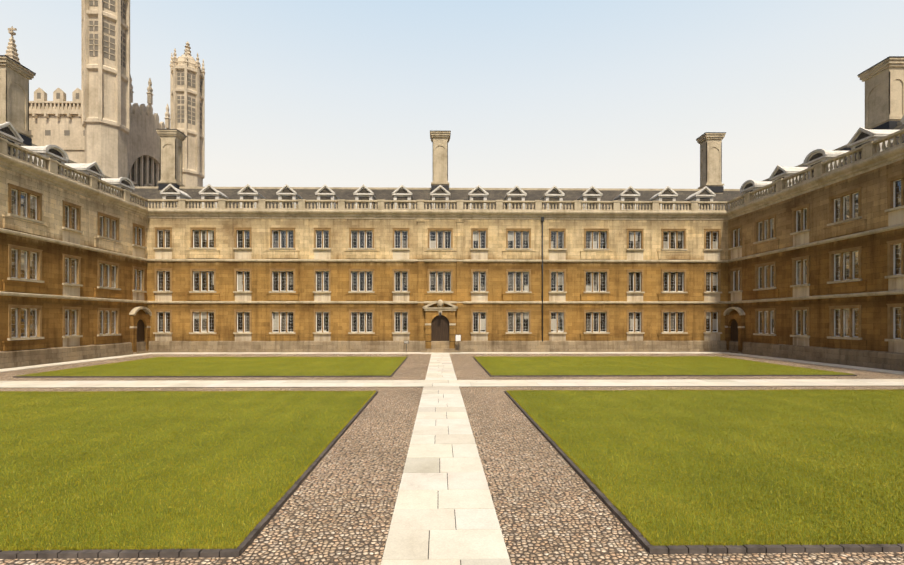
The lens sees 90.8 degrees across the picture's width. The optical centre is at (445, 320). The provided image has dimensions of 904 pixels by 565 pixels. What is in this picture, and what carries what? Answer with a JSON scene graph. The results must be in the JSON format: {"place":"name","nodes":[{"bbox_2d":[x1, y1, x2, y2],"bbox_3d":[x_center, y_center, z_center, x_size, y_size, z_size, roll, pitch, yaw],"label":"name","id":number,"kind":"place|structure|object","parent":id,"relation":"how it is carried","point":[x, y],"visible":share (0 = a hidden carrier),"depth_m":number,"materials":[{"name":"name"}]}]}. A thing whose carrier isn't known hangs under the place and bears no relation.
{"place":"outdoors","nodes":[
{"label":"outdoors","id":0,"kind":"place"},
{"bbox_2d":[0,122,134,197],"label":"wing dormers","id":1,"kind":"object","parent":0,"point":[17,139],"visible":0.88,"depth_m":29.66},
{"bbox_2d":[0,126,137,203],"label":"dormer windows","id":2,"kind":"structure","parent":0,"point":[7,130],"depth_m":29.08,"materials":[{"name":"beige stone"}]},
{"bbox_2d":[0,167,149,351],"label":"wing wall","id":3,"kind":"structure","parent":0,"point":[53,197],"depth_m":28.73,"materials":[{"name":"beige stone"}]},
{"bbox_2d":[8,183,145,337],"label":"wing frames","id":4,"kind":"structure","parent":3,"relation":"in","point":[19,189],"depth_m":29.07,"materials":[{"name":"beige stone"}]},
{"bbox_2d":[11,190,140,336],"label":"window panes","id":5,"kind":"structure","parent":4,"relation":"in","point":[23,267],"depth_m":26.65,"materials":[{"name":"grey glass"}]},
{"bbox_2d":[137,319,143,341],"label":"wing doors","id":6,"kind":"structure","parent":3,"relation":"in","point":[140,330],"depth_m":35.77,"materials":[{"name":"brown wood"}]},
{"bbox_2d":[5,0,204,186],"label":"chapel","id":7,"kind":"structure","parent":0,"point":[119,138],"depth_m":49.36,"materials":[{"name":"beige stone"}]},
{"bbox_2d":[404,335,460,342],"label":"notice boards","id":8,"kind":"object","parent":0,"point":[458,337],"visible":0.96,"depth_m":36.26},
{"bbox_2d":[147,218,727,348],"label":"range wall","id":9,"kind":"structure","parent":0,"point":[420,317],"depth_m":36.94,"materials":[{"name":"beige stone"}]},
{"bbox_2d":[132,187,741,209],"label":"roof","id":10,"kind":"structure","parent":9,"relation":"on","point":[348,194],"depth_m":39.69,"materials":[{"name":"grey stone"}]},
{"bbox_2d":[160,184,715,209],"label":"dormers","id":11,"kind":"object","parent":10,"relation":"on","point":[584,196],"visible":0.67,"depth_m":38.02,"materials":[{"name":"beige stone"}]},
{"bbox_2d":[154,227,720,331],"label":"window frames","id":12,"kind":"structure","parent":9,"relation":"in","point":[451,270],"depth_m":36.97,"materials":[{"name":"beige stone"}]},
{"bbox_2d":[159,231,716,341],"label":"window panes","id":13,"kind":"structure","parent":12,"relation":"in","point":[432,281],"depth_m":37.14,"materials":[{"name":"grey glass"}]},
{"bbox_2d":[431,315,448,340],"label":"range doors","id":14,"kind":"structure","parent":9,"relation":"in","point":[439,328],"depth_m":36.92,"materials":[{"name":"brown wood"}]},
{"bbox_2d":[0,353,903,564],"bbox_3d":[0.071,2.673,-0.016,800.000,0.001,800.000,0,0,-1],"label":"cobblestone paving","id":15,"kind":"structure","parent":0,"point":[338,506],"depth_m":7.08,"materials":[{"name":"beige stone"}]},
{"bbox_2d":[0,341,150,368],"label":"wing plinth","id":16,"kind":"structure","parent":15,"relation":"on","point":[20,358],"depth_m":28.39,"materials":[{"name":"beige stone"}]},
{"bbox_2d":[0,56,151,340],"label":"wing trim","id":17,"kind":"structure","parent":15,"relation":"on","point":[15,77],"depth_m":28.98,"materials":[{"name":"beige stone"}]},
{"bbox_2d":[0,55,35,145],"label":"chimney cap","id":18,"kind":"object","parent":17,"relation":"on","point":[27,141],"visible":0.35,"depth_m":29.71,"materials":[{"name":"grey stone"}]},
{"bbox_2d":[11,188,141,337],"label":"wing casements","id":19,"kind":"object","parent":17,"relation":"attached to","point":[68,270],"visible":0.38,"depth_m":29.05,"materials":[{"name":"white paint"}]},
{"bbox_2d":[53,357,762,564],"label":"path bedding","id":20,"kind":"object","parent":15,"relation":"on","point":[417,411],"visible":0.15,"depth_m":17.66,"materials":[{"name":"beige stone"}]},
{"bbox_2d":[148,341,726,352],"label":"wall plinth","id":21,"kind":"structure","parent":15,"relation":"on","point":[436,346],"depth_m":36.79,"materials":[{"name":"beige stone"}]},
{"bbox_2d":[135,130,739,333],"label":"stone trim","id":22,"kind":"structure","parent":15,"relation":"on","point":[172,140],"depth_m":36.91,"materials":[{"name":"beige stone"}]},
{"bbox_2d":[158,230,717,331],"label":"windows","id":23,"kind":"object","parent":22,"relation":"attached to","point":[437,281],"visible":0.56,"depth_m":37.07,"materials":[{"name":"white paint"}]},
{"bbox_2d":[156,129,725,341],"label":"range pipes","id":24,"kind":"object","parent":22,"relation":"attached to","point":[718,189],"visible":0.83,"depth_m":40.20,"materials":[{"name":"grey metal"}]},
{"bbox_2d":[0,356,903,550],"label":"lawns","id":25,"kind":"structure","parent":15,"relation":"on","point":[591,418],"depth_m":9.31,"materials":[{"name":"green plant"}]},
{"bbox_2d":[0,352,903,564],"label":"stone paths","id":26,"kind":"structure","parent":15,"relation":"on","point":[427,499],"depth_m":9.38,"materials":[{"name":"beige stone"}]},
{"bbox_2d":[0,356,903,558],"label":"lawn kerbs","id":27,"kind":"structure","parent":15,"relation":"on","point":[254,533],"depth_m":5.14,"materials":[{"name":"stone"}]},
{"bbox_2d":[724,341,903,370],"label":"wing plinth","id":28,"kind":"structure","parent":15,"relation":"on","point":[894,361],"depth_m":27.60,"materials":[{"name":"beige stone"}]},
{"bbox_2d":[0,0,903,188],"label":"sky","id":29,"kind":"structure","parent":0,"point":[299,93],"materials":[{"name":"blue"}]},
{"bbox_2d":[725,159,903,352],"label":"wing wall","id":30,"kind":"structure","parent":0,"point":[873,185],"depth_m":28.15,"materials":[{"name":"brown stone"}]},
{"bbox_2d":[731,319,737,340],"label":"wing doors","id":31,"kind":"structure","parent":30,"relation":"in","point":[734,330],"depth_m":36.47,"materials":[{"name":"brown wood"}]},
{"bbox_2d":[724,57,903,341],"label":"wing trim","id":32,"kind":"structure","parent":30,"relation":"attached to","point":[884,90],"depth_m":27.88,"materials":[{"name":"beige stone"}]},
{"bbox_2d":[730,173,903,338],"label":"wing frames","id":33,"kind":"structure","parent":30,"relation":"attached to","point":[890,180],"depth_m":27.47,"materials":[{"name":"beige stone"}]},
{"bbox_2d":[739,124,903,204],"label":"dormers","id":34,"kind":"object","parent":30,"relation":"on","point":[862,135],"depth_m":29.33,"materials":[{"name":"beige stone"}]},
{"bbox_2d":[740,115,903,202],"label":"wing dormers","id":35,"kind":"object","parent":34,"relation":"on","point":[875,134],"visible":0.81,"depth_m":29.39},
{"bbox_3d":[28.076,-3.177,21.495,7.970,11.700,48.200,0,0,-1],"label":"wing","id":36,"kind":"object","parent":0,"visible":0},
{"bbox_2d":[733,179,900,338],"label":"wing casements","id":37,"kind":"object","parent":36,"relation":"attached to","point":[834,270],"visible":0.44,"depth_m":27.44,"materials":[{"name":"white paint"}]},
{"bbox_2d":[734,180,900,337],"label":"window panes","id":38,"kind":"structure","parent":37,"relation":"in","point":[897,264],"depth_m":27.14,"materials":[{"name":"grey glass"}]},
{"bbox_2d":[857,56,903,129],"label":"chimney","id":39,"kind":"object","parent":36,"relation":"on","point":[890,125],"visible":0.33,"depth_m":27.60,"materials":[{"name":"grey stone"}]}
]}

